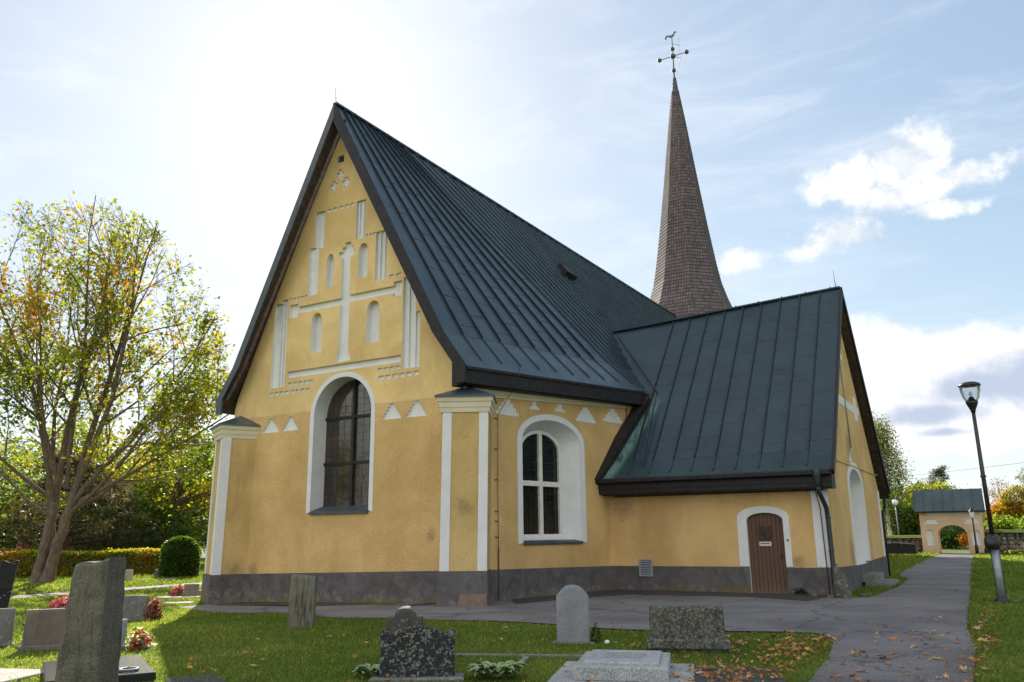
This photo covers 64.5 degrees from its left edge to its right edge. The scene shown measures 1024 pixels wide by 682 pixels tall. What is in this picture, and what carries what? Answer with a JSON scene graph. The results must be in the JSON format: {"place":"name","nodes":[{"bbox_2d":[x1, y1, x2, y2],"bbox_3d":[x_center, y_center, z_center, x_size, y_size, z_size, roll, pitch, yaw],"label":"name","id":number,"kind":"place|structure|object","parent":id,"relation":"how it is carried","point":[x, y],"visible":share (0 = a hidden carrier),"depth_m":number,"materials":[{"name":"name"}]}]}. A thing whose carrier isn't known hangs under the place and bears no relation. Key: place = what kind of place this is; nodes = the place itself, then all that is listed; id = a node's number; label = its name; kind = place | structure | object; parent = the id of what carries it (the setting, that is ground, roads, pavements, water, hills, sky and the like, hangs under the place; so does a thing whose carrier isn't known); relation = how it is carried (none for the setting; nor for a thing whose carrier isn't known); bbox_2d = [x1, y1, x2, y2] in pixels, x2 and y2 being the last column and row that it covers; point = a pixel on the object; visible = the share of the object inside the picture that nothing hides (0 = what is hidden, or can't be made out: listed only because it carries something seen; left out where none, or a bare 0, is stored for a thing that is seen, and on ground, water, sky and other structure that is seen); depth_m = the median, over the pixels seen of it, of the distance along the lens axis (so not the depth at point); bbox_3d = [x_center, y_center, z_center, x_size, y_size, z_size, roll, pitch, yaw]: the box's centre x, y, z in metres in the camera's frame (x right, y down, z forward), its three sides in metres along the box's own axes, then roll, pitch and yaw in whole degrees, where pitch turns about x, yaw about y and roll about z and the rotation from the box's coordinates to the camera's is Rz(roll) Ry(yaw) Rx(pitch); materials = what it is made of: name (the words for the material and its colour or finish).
{"place":"outdoors","nodes":[
{"label":"outdoors","id":0,"kind":"place"},
{"bbox_2d":[11,582,201,598],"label":"path","id":1,"kind":"structure","parent":0,"point":[67,593],"depth_m":28.11,"materials":[{"name":"grey gravel"}]},
{"bbox_2d":[181,604,386,613],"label":"path","id":2,"kind":"structure","parent":0,"point":[250,608],"depth_m":19.82,"materials":[{"name":"grey gravel"}]},
{"bbox_2d":[214,602,435,604],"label":"ground","id":3,"kind":"structure","parent":0,"point":[287,603],"depth_m":21.40,"materials":[{"name":"grey gravel"}]},
{"bbox_2d":[316,606,505,612],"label":"path","id":4,"kind":"structure","parent":0,"point":[463,609],"depth_m":18.07,"materials":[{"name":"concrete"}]},
{"bbox_2d":[0,537,1023,681],"bbox_3d":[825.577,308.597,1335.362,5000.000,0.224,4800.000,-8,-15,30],"label":"ground","id":5,"kind":"structure","parent":0,"point":[947,549],"depth_m":12.14,"materials":[{"name":"plant"}]},
{"bbox_2d":[0,608,15,646],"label":"gravestone","id":6,"kind":"object","parent":5,"relation":"on","point":[7,618],"visible":0.94,"depth_m":13.07,"materials":[{"name":"grey stone"}]},
{"bbox_2d":[0,560,18,607],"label":"gravestone","id":7,"kind":"object","parent":5,"relation":"on","point":[8,570],"visible":0.86,"depth_m":15.97,"materials":[{"name":"black stone"}]},
{"bbox_2d":[7,619,24,645],"bbox_3d":[-7.664,4.825,13.182,0.809,0.665,0.744,-3,-13,8],"label":"flower planting","id":8,"kind":"object","parent":5,"relation":"on","point":[20,629],"visible":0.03,"depth_m":13.06,"materials":[{"name":"green plant"}]},
{"bbox_2d":[0,535,32,556],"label":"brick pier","id":9,"kind":"structure","parent":5,"relation":"on","point":[18,548],"depth_m":54.29,"materials":[{"name":"red brick"}]},
{"bbox_2d":[0,668,42,681],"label":"grave plot","id":10,"kind":"object","parent":5,"relation":"on","point":[23,673],"visible":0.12,"depth_m":10.00,"materials":[{"name":"white gravel"}]},
{"bbox_2d":[17,608,64,652],"bbox_3d":[-7.199,4.450,12.530,0.680,0.601,0.260,7,-15,-28],"label":"gravestone","id":11,"kind":"object","parent":5,"relation":"on","point":[43,629],"visible":0.88,"depth_m":12.45,"materials":[{"name":"grey stone"}]},
{"bbox_2d":[0,410,90,550],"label":"ash tree","id":12,"kind":"object","parent":5,"relation":"on","point":[4,495],"visible":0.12,"depth_m":60.54,"materials":[{"name":"green plant"}]},
{"bbox_2d":[0,436,92,555],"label":"dark broadleaf tree","id":13,"kind":"object","parent":5,"relation":"on","point":[1,480],"visible":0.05,"depth_m":67.58,"materials":[{"name":"green plant"}]},
{"bbox_2d":[40,595,68,608],"bbox_3d":[-7.181,4.351,13.065,0.753,0.528,1.016,7,-15,-29],"label":"begonia planting","id":14,"kind":"object","parent":5,"relation":"on","point":[61,602],"visible":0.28,"depth_m":13.00,"materials":[{"name":"pink plant"}]},
{"bbox_2d":[0,450,153,550],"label":"tree","id":15,"kind":"object","parent":5,"relation":"on","point":[30,526],"visible":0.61,"depth_m":45.04,"materials":[{"name":"green plant"}]},
{"bbox_2d":[0,547,161,576],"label":"hedge","id":16,"kind":"object","parent":5,"relation":"on","point":[147,561],"visible":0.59,"depth_m":40.76,"materials":[{"name":"green plant"}]},
{"bbox_2d":[54,556,126,681],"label":"gravestone","id":17,"kind":"object","parent":5,"relation":"on","point":[90,648],"visible":1,"depth_m":8.78,"materials":[{"name":"grey stone"}]},
{"bbox_2d":[30,478,164,554],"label":"pine tree","id":18,"kind":"object","parent":5,"relation":"on","point":[78,537],"visible":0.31,"depth_m":49.19,"materials":[{"name":"green plant"}]},
{"bbox_2d":[42,654,155,681],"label":"grave slab","id":19,"kind":"structure","parent":5,"relation":"on","point":[135,668],"depth_m":9.68,"materials":[{"name":"black stone"}]},
{"bbox_2d":[0,406,208,550],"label":"ash tree","id":20,"kind":"object","parent":5,"relation":"on","point":[33,461],"visible":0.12,"depth_m":57.15,"materials":[{"name":"green plant"}]},
{"bbox_2d":[0,190,234,582],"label":"maple tree","id":21,"kind":"object","parent":5,"relation":"on","point":[203,383],"visible":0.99,"depth_m":35.55,"materials":[{"name":"green plant"}]},
{"bbox_2d":[121,619,127,649],"bbox_3d":[-6.152,4.493,12.414,0.502,0.441,0.124,5,-15,-23],"label":"gravestone","id":22,"kind":"object","parent":5,"relation":"on","point":[124,628],"visible":0.15,"depth_m":12.45,"materials":[{"name":"grey stone"}]},
{"bbox_2d":[124,570,133,580],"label":"gravestone","id":23,"kind":"object","parent":5,"relation":"on","point":[128,575],"visible":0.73,"depth_m":35.36,"materials":[{"name":"grey stone"}]},
{"bbox_2d":[123,595,148,620],"bbox_3d":[-8.617,6.086,18.481,0.626,0.570,0.143,2,-14,-11],"label":"gravestone","id":24,"kind":"object","parent":5,"relation":"on","point":[133,610],"visible":0.76,"depth_m":18.44,"materials":[{"name":"grey stone"}]},
{"bbox_2d":[69,472,207,554],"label":"dark broadleaf tree","id":25,"kind":"object","parent":5,"relation":"on","point":[184,525],"visible":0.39,"depth_m":52.67,"materials":[{"name":"green plant"}]},
{"bbox_2d":[122,627,157,650],"bbox_3d":[-5.743,4.629,12.501,0.508,0.439,0.515,10,-17,-38],"label":"flower planting","id":26,"kind":"object","parent":5,"relation":"on","point":[138,639],"visible":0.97,"depth_m":12.40,"materials":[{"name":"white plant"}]},
{"bbox_2d":[87,413,214,534],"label":"lime tree","id":27,"kind":"object","parent":5,"relation":"on","point":[156,488],"visible":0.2,"depth_m":56.58,"materials":[{"name":"green plant"}]},
{"bbox_2d":[141,592,165,620],"bbox_3d":[-8.156,6.165,18.483,0.540,0.856,0.673,0,-13,-1],"label":"begonia planting","id":28,"kind":"object","parent":5,"relation":"on","point":[154,609],"visible":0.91,"depth_m":18.41,"materials":[{"name":"red plant"}]},
{"bbox_2d":[104,444,212,550],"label":"dark broadleaf tree","id":29,"kind":"object","parent":5,"relation":"on","point":[194,514],"visible":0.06,"depth_m":67.65,"materials":[{"name":"green plant"}]},
{"bbox_2d":[108,437,211,556],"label":"dark broadleaf tree","id":30,"kind":"object","parent":5,"relation":"on","point":[190,495],"visible":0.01,"depth_m":73.25,"materials":[{"name":"green plant"}]},
{"bbox_2d":[149,601,194,604],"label":"grave slab","id":31,"kind":"structure","parent":5,"relation":"on","point":[187,602],"depth_m":23.08,"materials":[{"name":"grey stone"}]},
{"bbox_2d":[166,584,183,595],"bbox_3d":[-10.707,8.067,26.041,0.916,0.601,0.853,-8,-15,30],"label":"begonia planting","id":32,"kind":"object","parent":5,"relation":"on","point":[177,590],"visible":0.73,"depth_m":25.85,"materials":[{"name":"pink plant"}]},
{"bbox_2d":[155,596,200,598],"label":"grave slab","id":33,"kind":"structure","parent":5,"relation":"on","point":[169,597],"depth_m":25.12,"materials":[{"name":"grey stone"}]},
{"bbox_2d":[157,535,202,577],"bbox_3d":[-15.867,10.301,38.812,1.993,1.968,1.932,-8,-15,30],"label":"clipped bush","id":34,"kind":"object","parent":5,"relation":"on","point":[179,555],"visible":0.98,"depth_m":38.24,"materials":[{"name":"green plant"}]},
{"bbox_2d":[182,584,200,595],"bbox_3d":[-10.007,7.960,25.939,0.950,0.402,0.340,4,-14,-19],"label":"gravestone","id":35,"kind":"object","parent":5,"relation":"on","point":[191,590],"visible":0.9,"depth_m":25.77,"materials":[{"name":"grey stone"}]},
{"bbox_2d":[164,674,226,681],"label":"grave plot","id":36,"kind":"object","parent":5,"relation":"on","point":[205,677],"visible":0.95,"depth_m":9.60,"materials":[{"name":"grey gravel"}]},
{"bbox_2d":[192,471,212,552],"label":"dark broadleaf tree","id":37,"kind":"object","parent":5,"relation":"on","point":[206,506],"visible":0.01,"depth_m":59.51,"materials":[{"name":"green plant"}]},
{"bbox_2d":[287,574,316,627],"bbox_3d":[-3.910,4.853,15.160,0.502,0.958,0.142,-1,-15,7],"label":"gravestone","id":38,"kind":"object","parent":5,"relation":"on","point":[302,604],"visible":0.98,"depth_m":15.10,"materials":[{"name":"stone"}]},
{"bbox_2d":[351,663,379,674],"bbox_3d":[-1.674,3.924,9.704,0.496,0.105,0.542,-8,-15,30],"label":"hosta plant","id":39,"kind":"object","parent":5,"relation":"on","point":[367,669],"visible":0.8,"depth_m":9.61,"materials":[{"name":"green plant"}]},
{"bbox_2d":[386,609,422,632],"bbox_3d":[-1.668,4.452,12.645,0.563,0.531,0.106,0,-13,-2],"label":"gravestone","id":40,"kind":"object","parent":5,"relation":"on","point":[400,619],"visible":0.44,"depth_m":12.62,"materials":[{"name":"stone"}]},
{"bbox_2d":[398,606,410,608],"bbox_3d":[-1.678,4.170,12.709,0.201,0.056,0.075,0,-13,-2],"label":"ornament","id":41,"kind":"object","parent":40,"relation":"on","point":[405,607],"visible":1,"depth_m":12.69,"materials":[{"name":"white stone"}]},
{"bbox_2d":[368,625,464,681],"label":"gravestone","id":42,"kind":"object","parent":5,"relation":"on","point":[420,653],"visible":0.97,"depth_m":9.52,"materials":[{"name":"black stone"}]},
{"bbox_2d":[465,661,526,676],"bbox_3d":[-0.195,3.856,9.549,0.720,0.135,0.779,-8,-15,30],"label":"hosta plant","id":43,"kind":"object","parent":5,"relation":"on","point":[489,669],"visible":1,"depth_m":9.39,"materials":[{"name":"green plant"}]},
{"bbox_2d":[1,474,1020,548],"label":"distant wood","id":44,"kind":"object","parent":5,"relation":"on","point":[7,546],"visible":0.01,"depth_m":131.94,"materials":[{"name":"green plant"}]},
{"bbox_2d":[505,656,528,676],"bbox_3d":[0.080,4.152,10.376,0.080,0.034,1.500,-3,-13,9],"label":"kerb stone","id":45,"kind":"object","parent":5,"relation":"on","point":[523,659],"visible":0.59,"depth_m":10.73,"materials":[{"name":"grey stone"}]},
{"bbox_2d":[12,552,1023,594],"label":"grass","id":46,"kind":"structure","parent":5,"relation":"on","point":[899,563],"depth_m":35.22,"materials":[{"name":"green plant"}]},
{"bbox_2d":[455,653,582,657],"bbox_3d":[-0.116,4.369,11.285,2.300,0.034,0.080,-3,-13,9],"label":"kerb stone","id":47,"kind":"object","parent":5,"relation":"on","point":[522,655],"visible":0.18,"depth_m":11.23,"materials":[{"name":"grey stone"}]},
{"bbox_2d":[200,31,890,606],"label":"church","id":48,"kind":"structure","parent":5,"relation":"on","point":[442,387],"depth_m":23.50,"materials":[{"name":"yellow paint"}]},
{"bbox_2d":[309,380,370,514],"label":"arched window","id":49,"kind":"structure","parent":48,"relation":"in","point":[347,452],"depth_m":22.99,"materials":[{"name":"black glass"}]},
{"bbox_2d":[522,430,582,544],"bbox_3d":[0.965,4.083,22.892,0.540,3.210,2.550,-12,-18,41],"label":"arched window","id":50,"kind":"structure","parent":48,"relation":"in","point":[542,503],"depth_m":23.09,"materials":[{"name":"black glass"}]},
{"bbox_2d":[747,513,788,593],"bbox_3d":[6.938,5.888,21.999,0.980,2.420,0.114,-8,-15,30],"label":"door","id":51,"kind":"structure","parent":48,"relation":"in","point":[765,530],"depth_m":22.03,"materials":[{"name":"brown wood"}]},
{"bbox_2d":[552,585,594,643],"bbox_3d":[0.946,4.257,12.632,0.660,0.890,0.280,-2,-13,7],"label":"gravestone","id":52,"kind":"object","parent":5,"relation":"on","point":[572,608],"visible":0.94,"depth_m":12.57,"materials":[{"name":"grey stone"}]},
{"bbox_2d":[152,601,1001,681],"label":"leaf litter","id":53,"kind":"object","parent":5,"relation":"on","point":[758,668],"visible":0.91,"depth_m":10.56,"materials":[{"name":"orange plant"}]},
{"bbox_2d":[590,622,600,642],"bbox_3d":[1.305,4.525,12.598,0.207,0.308,0.198,-8,-15,30],"label":"dwarf conifer","id":54,"kind":"object","parent":5,"relation":"on","point":[598,632],"visible":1,"depth_m":12.57,"materials":[{"name":"green plant"}]},
{"bbox_2d":[547,649,694,681],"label":"grave slab","id":55,"kind":"structure","parent":5,"relation":"on","point":[595,665],"depth_m":9.18,"materials":[{"name":"stone"}]},
{"bbox_2d":[646,605,730,652],"bbox_3d":[2.506,4.118,11.639,1.160,0.629,0.340,-3,-13,9],"label":"gravestone","id":56,"kind":"object","parent":5,"relation":"on","point":[696,628],"visible":0.99,"depth_m":11.53,"materials":[{"name":"stone"}]},
{"bbox_2d":[694,666,785,681],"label":"grave bed","id":57,"kind":"object","parent":5,"relation":"on","point":[724,677],"visible":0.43,"depth_m":9.45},
{"bbox_2d":[790,588,807,594],"bbox_3d":[7.511,6.585,21.246,0.492,0.265,0.250,-13,-18,41],"label":"weed tuft","id":58,"kind":"object","parent":5,"relation":"on","point":[800,591],"visible":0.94,"depth_m":21.20,"materials":[{"name":"green plant"}]},
{"bbox_2d":[832,564,852,597],"bbox_3d":[8.247,6.341,20.225,0.424,1.534,0.705,-11,-7,9],"label":"boulder","id":59,"kind":"object","parent":5,"relation":"on","point":[841,587],"visible":0.58,"depth_m":20.05,"materials":[{"name":"grey stone"}]},
{"bbox_2d":[862,572,898,587],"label":"stone steps","id":60,"kind":"structure","parent":5,"relation":"on","point":[871,579],"depth_m":24.12,"materials":[{"name":"grey stone"}]},
{"bbox_2d":[892,499,898,534],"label":"street lamp","id":61,"kind":"object","parent":5,"relation":"on","point":[894,502],"visible":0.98,"depth_m":71.44,"materials":[{"name":"metal"}]},
{"bbox_2d":[873,409,923,540],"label":"birch tree","id":62,"kind":"object","parent":5,"relation":"on","point":[884,445],"visible":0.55,"depth_m":73.65,"materials":[{"name":"green plant"}]},
{"bbox_2d":[887,543,917,553],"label":"storage box","id":63,"kind":"object","parent":5,"relation":"on","point":[901,548],"visible":0.62,"depth_m":53.03,"materials":[{"name":"black paint"}]},
{"bbox_2d":[886,535,923,552],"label":"stone wall","id":64,"kind":"structure","parent":5,"relation":"on","point":[913,539],"depth_m":56.47,"materials":[{"name":"stone"}]},
{"bbox_2d":[880,492,957,534],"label":"dark broadleaf tree","id":65,"kind":"object","parent":5,"relation":"on","point":[910,526],"visible":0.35,"depth_m":74.17,"materials":[{"name":"green plant"}]},
{"bbox_2d":[891,478,967,521],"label":"ash tree","id":66,"kind":"object","parent":5,"relation":"on","point":[933,486],"visible":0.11,"depth_m":77.27,"materials":[{"name":"green plant"}]},
{"bbox_2d":[924,465,950,486],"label":"pine tree","id":67,"kind":"object","parent":5,"relation":"on","point":[938,472],"visible":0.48,"depth_m":91.26,"materials":[{"name":"green plant"}]},
{"bbox_2d":[913,488,984,553],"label":"gate building","id":68,"kind":"structure","parent":5,"relation":"on","point":[937,511],"depth_m":54.80,"materials":[{"name":"yellow paint"}]},
{"bbox_2d":[940,527,968,548],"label":"bush","id":69,"kind":"object","parent":5,"relation":"on","point":[948,536],"visible":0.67,"depth_m":66.27,"materials":[{"name":"green plant"}]},
{"bbox_2d":[955,531,968,549],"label":"bush","id":70,"kind":"object","parent":5,"relation":"on","point":[963,540],"visible":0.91,"depth_m":64.04,"materials":[{"name":"orange plant"}]},
{"bbox_2d":[941,521,986,544],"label":"dark broadleaf tree","id":71,"kind":"object","parent":5,"relation":"on","point":[959,529],"visible":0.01,"depth_m":82.20,"materials":[{"name":"green plant"}]},
{"bbox_2d":[968,508,978,553],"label":"street lamp","id":72,"kind":"object","parent":5,"relation":"on","point":[971,511],"visible":0.93,"depth_m":51.98,"materials":[{"name":"black metal"}]},
{"bbox_2d":[958,381,1010,602],"bbox_3d":[11.184,3.534,19.183,0.500,5.215,0.500,-4,-13,10],"label":"street lamp","id":73,"kind":"object","parent":5,"relation":"on","point":[991,542],"visible":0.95,"depth_m":19.00,"materials":[{"name":"metal"}]},
{"bbox_2d":[980,476,1018,503],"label":"bare tree","id":74,"kind":"object","parent":5,"relation":"on","point":[993,491],"visible":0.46,"depth_m":91.59,"materials":[{"name":"grey plant"}]},
{"bbox_2d":[983,507,1021,541],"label":"bush","id":75,"kind":"object","parent":5,"relation":"on","point":[999,523],"visible":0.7,"depth_m":68.49,"materials":[{"name":"green plant"}]},
{"bbox_2d":[999,546,1006,553],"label":"flower bed","id":76,"kind":"object","parent":5,"relation":"on","point":[1001,549],"visible":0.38,"depth_m":51.10,"materials":[{"name":"red plant"}]},
{"bbox_2d":[982,481,1023,525],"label":"maple tree","id":77,"kind":"object","parent":5,"relation":"on","point":[1010,505],"visible":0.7,"depth_m":76.68,"materials":[{"name":"yellow plant"}]},
{"bbox_2d":[985,530,1023,551],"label":"stone wall","id":78,"kind":"structure","parent":5,"relation":"on","point":[1013,541],"depth_m":53.42,"materials":[{"name":"stone"}]},
{"bbox_2d":[1000,549,1023,554],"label":"flower bed","id":79,"kind":"object","parent":5,"relation":"on","point":[1015,552],"visible":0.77,"depth_m":49.25,"materials":[{"name":"green plant"}]},
{"bbox_2d":[1004,514,1023,529],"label":"bush","id":80,"kind":"object","parent":5,"relation":"on","point":[1020,523],"visible":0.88,"depth_m":66.67,"materials":[{"name":"green plant"}]},
{"bbox_2d":[1015,465,1023,486],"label":"ash tree","id":81,"kind":"object","parent":5,"relation":"on","point":[1020,478],"visible":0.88,"depth_m":93.90,"materials":[{"name":"green plant"}]},
{"bbox_2d":[0,0,1023,533],"label":"sky","id":82,"kind":"structure","parent":0,"point":[877,146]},
{"bbox_2d":[315,552,975,681],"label":"path","id":83,"kind":"structure","parent":0,"point":[935,587],"depth_m":15.46,"materials":[{"name":"grey asphalt"}]},
{"bbox_2d":[511,589,826,603],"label":"path","id":84,"kind":"structure","parent":0,"point":[806,597],"depth_m":21.50,"materials":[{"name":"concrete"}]},
{"bbox_2d":[588,598,833,611],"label":"path","id":85,"kind":"structure","parent":0,"point":[636,604],"depth_m":18.61,"materials":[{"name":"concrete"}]},
{"bbox_2d":[909,462,1023,475],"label":"overhead cable","id":86,"kind":"object","parent":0,"point":[968,469],"visible":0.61,"depth_m":95.59,"materials":[{"name":"black metal"}]}
]}

